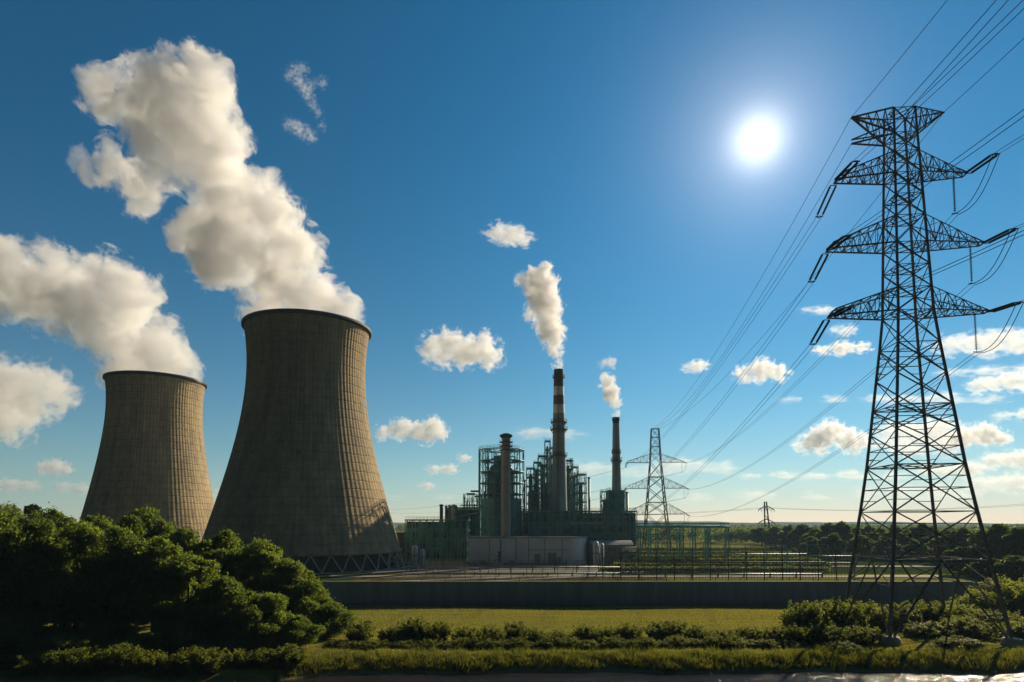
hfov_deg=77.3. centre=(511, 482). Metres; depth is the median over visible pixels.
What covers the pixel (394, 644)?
bush
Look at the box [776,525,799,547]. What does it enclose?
leafy tree
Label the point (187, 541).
leafy tree
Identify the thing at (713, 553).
pipeline
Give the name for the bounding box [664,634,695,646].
bush
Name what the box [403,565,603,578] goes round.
fence
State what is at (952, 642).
leafy shrub
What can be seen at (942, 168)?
conductor
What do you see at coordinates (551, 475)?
process tower
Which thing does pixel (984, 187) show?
jumper cable
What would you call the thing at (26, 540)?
leafy tree
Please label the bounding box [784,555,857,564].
pipeline
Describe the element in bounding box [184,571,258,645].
leafy tree
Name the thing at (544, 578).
service road
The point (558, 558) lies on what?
door
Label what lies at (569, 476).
process tower
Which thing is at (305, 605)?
leafy tree
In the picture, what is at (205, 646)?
leafy tree
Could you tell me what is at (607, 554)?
shutter door
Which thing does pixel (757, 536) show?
leafy tree
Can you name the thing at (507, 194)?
sky
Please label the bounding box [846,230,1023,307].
conductor
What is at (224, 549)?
leafy tree
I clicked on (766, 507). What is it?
pylon
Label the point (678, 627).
bush
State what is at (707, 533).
pipe gantry
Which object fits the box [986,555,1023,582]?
leafy tree
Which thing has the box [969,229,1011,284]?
jumper cable
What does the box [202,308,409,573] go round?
cooling tower
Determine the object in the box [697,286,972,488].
conductor
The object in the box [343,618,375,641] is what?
bush
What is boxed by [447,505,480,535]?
process block
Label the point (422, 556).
storage tank
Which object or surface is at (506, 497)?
vent stack
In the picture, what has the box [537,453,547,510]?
process tower
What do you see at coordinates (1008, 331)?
jumper cable
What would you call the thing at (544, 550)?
storage building
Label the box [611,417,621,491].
chimney
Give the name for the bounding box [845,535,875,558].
leafy tree
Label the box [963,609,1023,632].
leafy shrub
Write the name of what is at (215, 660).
bush
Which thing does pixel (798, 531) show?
leafy tree
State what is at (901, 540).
leafy tree
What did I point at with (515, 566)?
pipeline
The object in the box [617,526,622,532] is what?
window
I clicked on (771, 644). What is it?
bush
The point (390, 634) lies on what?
bush
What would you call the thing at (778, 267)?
earth wire
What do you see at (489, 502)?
scaffold tower
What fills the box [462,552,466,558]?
window
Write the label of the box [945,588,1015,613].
leafy shrub
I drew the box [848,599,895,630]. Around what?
leafy shrub
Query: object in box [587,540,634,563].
equipment shed
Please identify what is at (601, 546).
storage tank
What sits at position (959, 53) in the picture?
earth wire
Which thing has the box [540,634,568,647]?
bush
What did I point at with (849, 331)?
conductor
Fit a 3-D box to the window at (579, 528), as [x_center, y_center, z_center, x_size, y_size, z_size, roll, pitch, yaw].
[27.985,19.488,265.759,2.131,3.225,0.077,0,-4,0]
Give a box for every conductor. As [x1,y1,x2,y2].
[625,282,808,489]
[630,217,821,462]
[637,347,807,514]
[642,218,815,454]
[653,282,813,476]
[656,345,814,506]
[688,215,957,462]
[694,215,951,460]
[696,288,964,488]
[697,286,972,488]
[707,354,971,515]
[709,354,977,515]
[844,109,1023,235]
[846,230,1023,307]
[852,116,1023,234]
[854,234,1023,306]
[857,0,1022,157]
[859,8,1023,160]
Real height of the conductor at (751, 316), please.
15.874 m
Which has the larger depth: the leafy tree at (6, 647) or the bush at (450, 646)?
the bush at (450, 646)
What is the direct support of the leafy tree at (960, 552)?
on the ground at (9, 672)
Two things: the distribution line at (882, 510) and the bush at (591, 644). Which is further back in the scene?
the distribution line at (882, 510)
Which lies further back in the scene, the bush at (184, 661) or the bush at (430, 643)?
the bush at (430, 643)
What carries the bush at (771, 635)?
on the ground at (9, 672)
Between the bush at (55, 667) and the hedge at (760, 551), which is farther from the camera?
the hedge at (760, 551)
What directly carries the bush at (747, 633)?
on the ground at (9, 672)
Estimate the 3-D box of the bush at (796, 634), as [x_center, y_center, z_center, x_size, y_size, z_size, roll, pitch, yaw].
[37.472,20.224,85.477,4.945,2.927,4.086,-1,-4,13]
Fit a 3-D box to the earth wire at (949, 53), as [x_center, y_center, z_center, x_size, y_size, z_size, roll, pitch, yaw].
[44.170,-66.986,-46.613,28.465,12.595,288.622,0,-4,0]
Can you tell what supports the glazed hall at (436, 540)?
on the ground at (9, 672)
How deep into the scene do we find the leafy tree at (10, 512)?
110.67 m
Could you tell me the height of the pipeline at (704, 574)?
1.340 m
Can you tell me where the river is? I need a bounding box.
[276,671,1023,681]
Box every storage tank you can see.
[411,545,417,564]
[420,549,424,564]
[450,504,457,521]
[593,541,598,564]
[599,543,603,564]
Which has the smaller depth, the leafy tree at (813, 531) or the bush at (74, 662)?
the bush at (74, 662)
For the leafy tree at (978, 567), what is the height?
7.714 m
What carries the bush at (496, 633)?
on the ground at (9, 672)
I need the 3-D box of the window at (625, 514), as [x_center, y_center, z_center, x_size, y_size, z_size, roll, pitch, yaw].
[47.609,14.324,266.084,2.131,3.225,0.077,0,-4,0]
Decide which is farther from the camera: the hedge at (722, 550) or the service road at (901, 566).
the hedge at (722, 550)
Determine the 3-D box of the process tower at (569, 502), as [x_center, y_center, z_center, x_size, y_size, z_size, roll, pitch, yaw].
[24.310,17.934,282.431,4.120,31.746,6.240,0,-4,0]
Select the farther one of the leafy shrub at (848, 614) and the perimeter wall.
the perimeter wall
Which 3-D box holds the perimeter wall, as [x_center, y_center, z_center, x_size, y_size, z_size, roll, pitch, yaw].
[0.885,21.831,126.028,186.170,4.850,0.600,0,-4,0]
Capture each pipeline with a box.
[411,567,478,571]
[425,572,596,575]
[426,566,599,566]
[467,566,619,572]
[587,573,822,576]
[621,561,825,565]
[623,553,808,560]
[633,554,794,558]
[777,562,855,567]
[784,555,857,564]
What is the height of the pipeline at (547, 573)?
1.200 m
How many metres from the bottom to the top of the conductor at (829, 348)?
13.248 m
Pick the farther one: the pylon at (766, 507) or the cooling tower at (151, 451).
the pylon at (766, 507)
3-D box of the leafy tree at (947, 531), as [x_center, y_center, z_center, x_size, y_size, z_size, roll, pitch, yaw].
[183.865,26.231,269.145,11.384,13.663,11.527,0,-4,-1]
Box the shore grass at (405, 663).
[285,648,1023,675]
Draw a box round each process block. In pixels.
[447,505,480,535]
[606,487,625,510]
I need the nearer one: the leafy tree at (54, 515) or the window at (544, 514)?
the leafy tree at (54, 515)
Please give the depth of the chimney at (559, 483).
275.18 m
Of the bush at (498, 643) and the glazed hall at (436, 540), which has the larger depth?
the glazed hall at (436, 540)
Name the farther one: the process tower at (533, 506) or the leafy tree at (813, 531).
the leafy tree at (813, 531)
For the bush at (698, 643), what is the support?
on the ground at (9, 672)
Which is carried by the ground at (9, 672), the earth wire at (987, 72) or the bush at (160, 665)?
the bush at (160, 665)
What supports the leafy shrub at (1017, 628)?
on the ground at (9, 672)
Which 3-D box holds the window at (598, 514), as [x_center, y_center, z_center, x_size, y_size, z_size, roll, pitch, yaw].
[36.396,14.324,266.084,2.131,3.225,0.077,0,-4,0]
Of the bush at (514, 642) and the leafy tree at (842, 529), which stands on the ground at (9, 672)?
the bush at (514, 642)
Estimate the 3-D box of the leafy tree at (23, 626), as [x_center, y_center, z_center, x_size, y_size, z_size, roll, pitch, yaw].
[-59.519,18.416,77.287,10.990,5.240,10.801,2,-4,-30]
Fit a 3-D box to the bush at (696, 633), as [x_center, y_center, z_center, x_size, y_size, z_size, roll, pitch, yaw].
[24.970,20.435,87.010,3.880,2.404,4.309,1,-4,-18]
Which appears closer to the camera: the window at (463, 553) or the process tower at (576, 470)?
the window at (463, 553)
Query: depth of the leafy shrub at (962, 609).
100.75 m
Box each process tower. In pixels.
[525,466,535,510]
[530,486,538,512]
[533,462,540,510]
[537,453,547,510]
[544,439,550,510]
[549,447,551,499]
[566,458,573,510]
[567,487,571,512]
[573,465,578,510]
[575,472,586,510]
[600,489,610,510]
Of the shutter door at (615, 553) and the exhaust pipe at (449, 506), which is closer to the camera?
the shutter door at (615, 553)
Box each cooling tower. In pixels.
[79,370,213,541]
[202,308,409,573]
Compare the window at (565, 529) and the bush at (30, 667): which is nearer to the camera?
the bush at (30, 667)
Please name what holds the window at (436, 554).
in the glazed hall at (436, 540)
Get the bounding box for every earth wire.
[652,120,849,428]
[656,145,850,427]
[661,115,941,427]
[853,1,946,114]
[896,0,995,112]
[905,0,1007,112]
[944,38,1023,111]
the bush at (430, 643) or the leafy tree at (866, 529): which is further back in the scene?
the leafy tree at (866, 529)
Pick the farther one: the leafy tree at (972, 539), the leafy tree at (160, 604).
the leafy tree at (972, 539)
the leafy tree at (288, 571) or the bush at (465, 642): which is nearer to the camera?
the bush at (465, 642)
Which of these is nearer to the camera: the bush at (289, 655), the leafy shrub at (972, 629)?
the bush at (289, 655)
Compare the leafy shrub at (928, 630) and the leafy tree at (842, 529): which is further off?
the leafy tree at (842, 529)
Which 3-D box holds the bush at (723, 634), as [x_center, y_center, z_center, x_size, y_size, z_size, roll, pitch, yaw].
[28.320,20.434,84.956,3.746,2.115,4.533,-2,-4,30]
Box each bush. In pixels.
[14,651,51,674]
[37,648,73,672]
[58,646,96,673]
[83,645,116,673]
[107,641,150,672]
[125,649,160,671]
[144,652,176,675]
[168,645,208,673]
[190,647,229,673]
[224,648,256,668]
[250,647,275,668]
[267,643,306,667]
[325,639,351,647]
[340,641,362,647]
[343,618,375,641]
[357,638,390,649]
[377,625,406,642]
[389,640,408,647]
[393,640,421,648]
[395,615,433,641]
[419,638,446,649]
[420,619,453,642]
[441,641,460,649]
[449,625,478,640]
[450,636,473,648]
[469,635,493,648]
[474,624,506,640]
[490,638,511,648]
[502,637,531,648]
[503,620,526,639]
[519,627,545,641]
[527,638,550,647]
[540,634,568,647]
[544,628,575,638]
[565,636,585,647]
[572,623,602,640]
[578,638,609,649]
[599,625,623,638]
[599,635,627,647]
[613,639,632,647]
[614,621,644,639]
[629,635,659,649]
[643,620,672,639]
[658,640,676,647]
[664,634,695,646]
[665,619,690,638]
[683,624,712,639]
[690,638,712,646]
[703,635,726,647]
[712,628,737,638]
[717,635,748,648]
[733,625,765,640]
[742,638,767,647]
[755,638,780,648]
[757,626,784,643]
[772,622,810,644]
[775,639,800,647]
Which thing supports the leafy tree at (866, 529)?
on the lawn at (864, 562)
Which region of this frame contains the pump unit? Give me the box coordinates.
[494,551,502,564]
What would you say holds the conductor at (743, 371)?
hanging from the pylon at (889, 638)
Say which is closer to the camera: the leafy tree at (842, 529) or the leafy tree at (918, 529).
the leafy tree at (918, 529)
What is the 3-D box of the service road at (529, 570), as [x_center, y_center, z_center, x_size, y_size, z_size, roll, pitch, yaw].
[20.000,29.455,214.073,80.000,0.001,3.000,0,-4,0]
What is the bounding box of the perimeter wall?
[320,581,987,604]
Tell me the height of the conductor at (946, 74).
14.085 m
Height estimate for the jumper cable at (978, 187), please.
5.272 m
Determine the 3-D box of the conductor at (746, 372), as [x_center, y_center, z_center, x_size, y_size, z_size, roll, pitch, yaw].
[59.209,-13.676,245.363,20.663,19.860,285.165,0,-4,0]
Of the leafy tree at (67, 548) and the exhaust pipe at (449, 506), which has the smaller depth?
the leafy tree at (67, 548)
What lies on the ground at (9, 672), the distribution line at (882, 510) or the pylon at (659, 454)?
the pylon at (659, 454)
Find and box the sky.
[0,0,1023,523]
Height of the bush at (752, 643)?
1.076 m
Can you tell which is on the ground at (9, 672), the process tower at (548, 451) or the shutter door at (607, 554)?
the process tower at (548, 451)
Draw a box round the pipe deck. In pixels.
[460,490,481,510]
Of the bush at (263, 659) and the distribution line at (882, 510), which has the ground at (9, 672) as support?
the bush at (263, 659)
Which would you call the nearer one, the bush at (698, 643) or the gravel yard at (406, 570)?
the bush at (698, 643)
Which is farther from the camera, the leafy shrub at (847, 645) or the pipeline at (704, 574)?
the pipeline at (704, 574)
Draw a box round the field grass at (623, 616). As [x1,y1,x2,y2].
[299,605,914,653]
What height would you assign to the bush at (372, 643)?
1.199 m
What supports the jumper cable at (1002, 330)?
hanging from the pylon at (889, 638)
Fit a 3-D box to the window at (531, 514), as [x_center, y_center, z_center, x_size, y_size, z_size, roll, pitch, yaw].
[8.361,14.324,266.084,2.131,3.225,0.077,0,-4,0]
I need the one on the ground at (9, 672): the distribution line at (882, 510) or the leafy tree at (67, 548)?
the leafy tree at (67, 548)
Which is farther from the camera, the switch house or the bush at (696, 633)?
the switch house
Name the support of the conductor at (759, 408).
attached to the pylon at (659, 454)
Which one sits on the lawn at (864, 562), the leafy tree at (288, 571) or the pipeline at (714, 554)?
the pipeline at (714, 554)
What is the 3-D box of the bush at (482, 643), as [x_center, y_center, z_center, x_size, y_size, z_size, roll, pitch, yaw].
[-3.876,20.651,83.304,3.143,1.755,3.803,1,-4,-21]
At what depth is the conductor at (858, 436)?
135.94 m
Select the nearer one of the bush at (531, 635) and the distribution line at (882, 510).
the bush at (531, 635)
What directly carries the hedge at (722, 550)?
on the lawn at (864, 562)
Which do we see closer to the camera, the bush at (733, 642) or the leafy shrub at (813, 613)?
the bush at (733, 642)
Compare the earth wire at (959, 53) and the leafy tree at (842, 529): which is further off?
the leafy tree at (842, 529)
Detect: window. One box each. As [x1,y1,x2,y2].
[427,552,431,558]
[434,552,438,558]
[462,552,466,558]
[523,526,527,533]
[530,513,534,520]
[543,513,546,520]
[563,513,567,520]
[563,526,567,532]
[577,513,581,520]
[577,526,581,532]
[597,513,600,520]
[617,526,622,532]
[624,513,628,520]
[624,526,628,533]
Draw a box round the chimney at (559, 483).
[550,369,567,512]
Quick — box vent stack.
[499,433,512,536]
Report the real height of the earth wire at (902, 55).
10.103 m
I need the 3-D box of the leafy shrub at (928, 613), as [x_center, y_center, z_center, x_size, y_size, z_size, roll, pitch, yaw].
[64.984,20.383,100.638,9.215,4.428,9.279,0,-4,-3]
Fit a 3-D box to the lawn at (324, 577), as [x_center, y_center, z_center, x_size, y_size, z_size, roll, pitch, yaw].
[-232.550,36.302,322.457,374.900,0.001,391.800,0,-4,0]
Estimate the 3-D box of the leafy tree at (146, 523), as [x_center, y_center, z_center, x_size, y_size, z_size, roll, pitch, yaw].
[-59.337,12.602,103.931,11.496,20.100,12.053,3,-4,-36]
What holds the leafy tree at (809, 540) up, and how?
on the lawn at (864, 562)
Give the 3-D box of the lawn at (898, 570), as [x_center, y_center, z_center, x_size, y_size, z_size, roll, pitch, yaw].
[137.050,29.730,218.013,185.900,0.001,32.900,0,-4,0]
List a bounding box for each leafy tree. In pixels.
[0,501,28,528]
[0,511,82,618]
[0,516,25,595]
[0,611,72,650]
[0,631,36,663]
[9,633,104,661]
[14,501,76,535]
[25,515,111,629]
[51,524,141,624]
[80,512,116,534]
[91,636,165,655]
[105,530,197,631]
[117,502,177,541]
[137,619,207,655]
[141,550,220,623]
[162,521,211,606]
[177,643,230,654]
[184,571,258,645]
[195,526,254,584]
[219,635,275,653]
[223,591,297,647]
[234,538,283,596]
[255,553,316,604]
[273,614,326,646]
[283,576,341,620]
[309,600,357,638]
[748,527,767,546]
[763,526,783,546]
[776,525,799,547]
[786,524,811,543]
[799,536,821,554]
[800,526,819,547]
[814,522,833,538]
[815,532,847,558]
[829,521,854,554]
[843,525,860,551]
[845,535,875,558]
[859,525,876,536]
[867,531,890,554]
[874,528,888,533]
[874,538,902,554]
[884,524,912,554]
[887,533,911,558]
[903,538,929,557]
[907,522,937,540]
[916,536,934,559]
[924,536,955,558]
[932,529,951,558]
[941,547,979,574]
[945,527,975,550]
[956,532,985,568]
[963,557,998,582]
[970,523,1011,567]
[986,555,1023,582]
[996,524,1023,567]
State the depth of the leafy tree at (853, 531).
313.04 m
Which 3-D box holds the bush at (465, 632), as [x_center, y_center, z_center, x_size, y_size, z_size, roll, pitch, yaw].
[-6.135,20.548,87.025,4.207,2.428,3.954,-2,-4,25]
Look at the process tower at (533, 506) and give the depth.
278.22 m
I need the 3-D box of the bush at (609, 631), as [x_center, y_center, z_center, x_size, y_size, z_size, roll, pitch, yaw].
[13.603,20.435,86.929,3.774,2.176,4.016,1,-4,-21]
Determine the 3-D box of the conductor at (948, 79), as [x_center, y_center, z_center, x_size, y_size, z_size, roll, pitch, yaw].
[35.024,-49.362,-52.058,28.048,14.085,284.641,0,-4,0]
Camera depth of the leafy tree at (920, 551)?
266.99 m
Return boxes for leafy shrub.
[778,599,841,630]
[784,630,817,643]
[800,622,855,645]
[816,596,869,627]
[821,640,863,650]
[841,624,884,644]
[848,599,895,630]
[872,602,923,628]
[898,599,958,623]
[903,621,963,637]
[929,614,1000,638]
[929,634,988,650]
[937,600,988,621]
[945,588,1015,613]
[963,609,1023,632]
[968,574,1023,600]
[993,579,1023,616]
[995,618,1023,638]
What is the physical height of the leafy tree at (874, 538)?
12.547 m
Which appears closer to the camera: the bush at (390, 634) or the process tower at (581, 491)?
the bush at (390, 634)
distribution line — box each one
[772,504,1016,510]
[787,505,1023,510]
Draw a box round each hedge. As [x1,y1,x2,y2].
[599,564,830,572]
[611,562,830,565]
[633,556,819,560]
[636,550,802,554]
[636,554,796,558]
[642,546,793,550]
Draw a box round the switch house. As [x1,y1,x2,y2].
[391,531,405,559]
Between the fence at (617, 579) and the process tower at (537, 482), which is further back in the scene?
the process tower at (537, 482)
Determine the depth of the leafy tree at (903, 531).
297.32 m
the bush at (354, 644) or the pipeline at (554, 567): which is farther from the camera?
the pipeline at (554, 567)
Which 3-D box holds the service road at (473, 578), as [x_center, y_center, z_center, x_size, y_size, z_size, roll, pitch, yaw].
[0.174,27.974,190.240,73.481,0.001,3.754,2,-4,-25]
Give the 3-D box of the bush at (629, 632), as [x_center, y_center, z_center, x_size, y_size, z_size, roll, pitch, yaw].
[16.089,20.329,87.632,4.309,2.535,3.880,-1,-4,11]
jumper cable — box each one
[952,154,992,214]
[958,153,999,214]
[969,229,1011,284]
[973,302,1016,353]
[975,228,1018,284]
[981,302,1023,352]
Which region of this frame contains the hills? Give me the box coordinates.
[63,520,1018,525]
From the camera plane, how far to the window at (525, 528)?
265.73 m
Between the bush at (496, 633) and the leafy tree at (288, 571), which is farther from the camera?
the leafy tree at (288, 571)
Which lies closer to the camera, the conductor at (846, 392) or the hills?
the conductor at (846, 392)
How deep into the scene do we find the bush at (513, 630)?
87.99 m
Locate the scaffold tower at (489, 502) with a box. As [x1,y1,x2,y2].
[478,445,523,535]
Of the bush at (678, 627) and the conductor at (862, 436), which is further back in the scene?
the conductor at (862, 436)
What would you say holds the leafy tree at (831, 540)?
on the lawn at (864, 562)
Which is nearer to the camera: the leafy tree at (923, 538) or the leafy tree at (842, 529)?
the leafy tree at (923, 538)
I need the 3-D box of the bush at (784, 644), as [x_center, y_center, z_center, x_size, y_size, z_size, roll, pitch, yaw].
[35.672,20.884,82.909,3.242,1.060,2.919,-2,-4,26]
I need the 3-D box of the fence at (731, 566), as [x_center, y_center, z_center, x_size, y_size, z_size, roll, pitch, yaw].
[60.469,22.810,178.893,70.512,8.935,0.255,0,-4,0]
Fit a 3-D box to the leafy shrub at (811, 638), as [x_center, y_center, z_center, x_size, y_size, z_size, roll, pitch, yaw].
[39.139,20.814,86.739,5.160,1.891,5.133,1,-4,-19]
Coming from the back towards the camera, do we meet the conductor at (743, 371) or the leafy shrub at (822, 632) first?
the conductor at (743, 371)
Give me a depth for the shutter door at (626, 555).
248.60 m
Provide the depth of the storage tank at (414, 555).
240.80 m
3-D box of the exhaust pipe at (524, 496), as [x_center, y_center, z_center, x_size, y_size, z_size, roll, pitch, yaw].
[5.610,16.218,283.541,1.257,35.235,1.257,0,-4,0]
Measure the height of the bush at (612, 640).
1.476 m
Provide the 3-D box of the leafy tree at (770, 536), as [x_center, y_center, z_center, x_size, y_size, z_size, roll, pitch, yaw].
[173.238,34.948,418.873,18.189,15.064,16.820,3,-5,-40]
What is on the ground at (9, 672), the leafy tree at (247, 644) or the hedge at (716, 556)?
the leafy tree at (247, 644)
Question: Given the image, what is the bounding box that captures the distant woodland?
[395,522,1023,542]
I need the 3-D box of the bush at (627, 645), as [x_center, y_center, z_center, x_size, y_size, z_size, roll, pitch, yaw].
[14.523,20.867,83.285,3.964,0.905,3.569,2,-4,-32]
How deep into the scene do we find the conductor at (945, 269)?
65.97 m
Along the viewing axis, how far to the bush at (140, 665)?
68.94 m
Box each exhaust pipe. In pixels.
[439,504,443,521]
[448,505,450,521]
[523,480,525,510]
[587,477,590,510]
[625,492,628,510]
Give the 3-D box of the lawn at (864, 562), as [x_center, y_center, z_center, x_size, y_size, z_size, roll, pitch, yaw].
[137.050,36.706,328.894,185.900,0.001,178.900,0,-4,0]
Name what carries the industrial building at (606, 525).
on the ground at (9, 672)
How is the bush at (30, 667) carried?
on the ground at (9, 672)
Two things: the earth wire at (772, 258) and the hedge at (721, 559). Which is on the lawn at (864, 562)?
the hedge at (721, 559)
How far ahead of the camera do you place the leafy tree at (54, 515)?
108.07 m
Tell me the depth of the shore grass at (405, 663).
75.39 m
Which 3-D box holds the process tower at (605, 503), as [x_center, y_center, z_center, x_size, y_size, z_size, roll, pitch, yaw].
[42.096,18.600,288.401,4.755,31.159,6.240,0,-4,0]
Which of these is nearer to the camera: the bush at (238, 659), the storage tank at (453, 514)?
the bush at (238, 659)
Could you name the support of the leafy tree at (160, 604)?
on the ground at (9, 672)
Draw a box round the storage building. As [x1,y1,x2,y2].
[468,536,586,564]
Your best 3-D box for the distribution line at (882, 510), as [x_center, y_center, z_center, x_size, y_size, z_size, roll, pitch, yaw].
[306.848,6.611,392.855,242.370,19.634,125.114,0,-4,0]
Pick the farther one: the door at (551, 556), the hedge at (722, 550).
the hedge at (722, 550)
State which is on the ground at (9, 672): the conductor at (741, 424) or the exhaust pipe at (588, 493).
the exhaust pipe at (588, 493)
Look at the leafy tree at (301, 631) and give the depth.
80.96 m
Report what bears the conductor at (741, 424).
attached to the pylon at (889, 638)
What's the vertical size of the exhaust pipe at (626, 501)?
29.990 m
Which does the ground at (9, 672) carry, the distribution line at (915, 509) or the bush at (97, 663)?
the bush at (97, 663)
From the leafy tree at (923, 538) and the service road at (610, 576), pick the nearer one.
the service road at (610, 576)
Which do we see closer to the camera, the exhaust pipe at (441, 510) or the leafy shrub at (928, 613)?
the leafy shrub at (928, 613)
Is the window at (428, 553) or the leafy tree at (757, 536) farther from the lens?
the leafy tree at (757, 536)
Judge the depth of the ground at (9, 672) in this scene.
82.50 m
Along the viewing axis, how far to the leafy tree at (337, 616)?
88.12 m
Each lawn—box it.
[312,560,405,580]
[350,573,669,580]
[636,550,944,565]
[648,567,960,573]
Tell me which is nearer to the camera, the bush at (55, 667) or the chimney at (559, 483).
the bush at (55, 667)
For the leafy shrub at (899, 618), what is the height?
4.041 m
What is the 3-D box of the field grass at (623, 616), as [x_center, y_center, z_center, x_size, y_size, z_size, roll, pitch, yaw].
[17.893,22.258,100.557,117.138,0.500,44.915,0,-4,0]
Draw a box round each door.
[535,554,539,564]
[548,553,555,564]
[557,557,560,564]
[605,552,610,563]
[614,552,619,561]
[623,552,628,560]
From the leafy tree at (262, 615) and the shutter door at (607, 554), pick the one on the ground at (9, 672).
the leafy tree at (262, 615)
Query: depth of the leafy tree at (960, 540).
247.48 m
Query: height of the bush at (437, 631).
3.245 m
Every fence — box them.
[372,577,862,580]
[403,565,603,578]
[407,560,600,568]
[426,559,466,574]
[602,548,854,579]
[620,544,828,573]
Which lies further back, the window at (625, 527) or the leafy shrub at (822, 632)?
the window at (625, 527)
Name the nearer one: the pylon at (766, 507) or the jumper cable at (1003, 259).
the jumper cable at (1003, 259)
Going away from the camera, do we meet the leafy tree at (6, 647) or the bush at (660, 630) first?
the leafy tree at (6, 647)
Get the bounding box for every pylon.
[624,428,689,547]
[758,502,775,545]
[808,105,1023,645]
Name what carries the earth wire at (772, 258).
attached to the pylon at (889, 638)
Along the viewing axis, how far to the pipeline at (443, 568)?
210.44 m
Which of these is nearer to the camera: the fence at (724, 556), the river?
the river
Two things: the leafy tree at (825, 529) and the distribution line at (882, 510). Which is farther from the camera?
the distribution line at (882, 510)
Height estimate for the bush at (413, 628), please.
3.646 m
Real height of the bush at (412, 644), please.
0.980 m
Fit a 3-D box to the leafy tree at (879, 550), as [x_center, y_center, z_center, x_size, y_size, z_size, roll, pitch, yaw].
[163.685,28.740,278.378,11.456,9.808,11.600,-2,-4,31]
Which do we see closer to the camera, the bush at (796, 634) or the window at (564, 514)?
the bush at (796, 634)
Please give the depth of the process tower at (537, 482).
303.64 m
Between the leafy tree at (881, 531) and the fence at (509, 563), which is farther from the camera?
the leafy tree at (881, 531)
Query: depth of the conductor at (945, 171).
66.28 m
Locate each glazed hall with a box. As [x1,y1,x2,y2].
[404,517,470,561]
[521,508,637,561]
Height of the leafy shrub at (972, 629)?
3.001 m
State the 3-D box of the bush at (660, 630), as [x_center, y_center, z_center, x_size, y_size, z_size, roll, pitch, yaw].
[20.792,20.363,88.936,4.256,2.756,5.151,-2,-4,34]
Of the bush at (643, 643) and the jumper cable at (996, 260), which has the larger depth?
the jumper cable at (996, 260)
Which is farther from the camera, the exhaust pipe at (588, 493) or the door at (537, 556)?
the exhaust pipe at (588, 493)
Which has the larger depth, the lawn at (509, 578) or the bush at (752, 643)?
the lawn at (509, 578)
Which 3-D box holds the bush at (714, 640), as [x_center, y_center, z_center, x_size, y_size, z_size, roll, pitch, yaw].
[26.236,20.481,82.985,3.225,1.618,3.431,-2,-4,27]
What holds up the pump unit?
on the gravel yard at (406, 570)
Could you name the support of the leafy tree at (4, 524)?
on the ground at (9, 672)
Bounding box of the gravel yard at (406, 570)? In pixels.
[373,564,646,572]
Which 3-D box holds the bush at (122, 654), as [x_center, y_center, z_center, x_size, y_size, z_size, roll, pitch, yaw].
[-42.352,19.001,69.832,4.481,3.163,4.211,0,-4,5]
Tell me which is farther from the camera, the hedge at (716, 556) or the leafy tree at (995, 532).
the hedge at (716, 556)
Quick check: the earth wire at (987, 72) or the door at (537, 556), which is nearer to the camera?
the earth wire at (987, 72)
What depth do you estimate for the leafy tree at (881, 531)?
317.43 m
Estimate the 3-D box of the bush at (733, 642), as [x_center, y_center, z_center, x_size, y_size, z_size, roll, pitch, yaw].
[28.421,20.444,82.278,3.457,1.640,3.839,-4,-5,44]
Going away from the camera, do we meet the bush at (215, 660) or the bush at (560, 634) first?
the bush at (215, 660)
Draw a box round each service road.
[328,575,968,576]
[402,574,582,580]
[454,570,645,570]
[492,575,601,580]
[856,566,944,566]
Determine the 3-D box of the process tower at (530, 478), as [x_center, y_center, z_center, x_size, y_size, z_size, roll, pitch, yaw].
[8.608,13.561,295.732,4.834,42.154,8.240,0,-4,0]
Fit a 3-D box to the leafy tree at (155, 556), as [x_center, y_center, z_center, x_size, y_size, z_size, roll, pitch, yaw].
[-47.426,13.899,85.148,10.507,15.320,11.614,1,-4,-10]
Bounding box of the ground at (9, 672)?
[0,526,1023,681]
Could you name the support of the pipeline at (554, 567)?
on the gravel yard at (406, 570)
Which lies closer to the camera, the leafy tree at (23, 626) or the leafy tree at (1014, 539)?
the leafy tree at (23, 626)
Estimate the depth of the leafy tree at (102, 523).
111.30 m
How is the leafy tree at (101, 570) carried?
on the ground at (9, 672)
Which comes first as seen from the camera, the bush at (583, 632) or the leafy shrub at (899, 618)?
the bush at (583, 632)
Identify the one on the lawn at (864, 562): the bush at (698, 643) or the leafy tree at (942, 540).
the leafy tree at (942, 540)
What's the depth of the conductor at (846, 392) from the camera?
142.40 m
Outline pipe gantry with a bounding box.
[635,523,729,556]
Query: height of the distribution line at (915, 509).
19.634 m
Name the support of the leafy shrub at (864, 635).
on the ground at (9, 672)

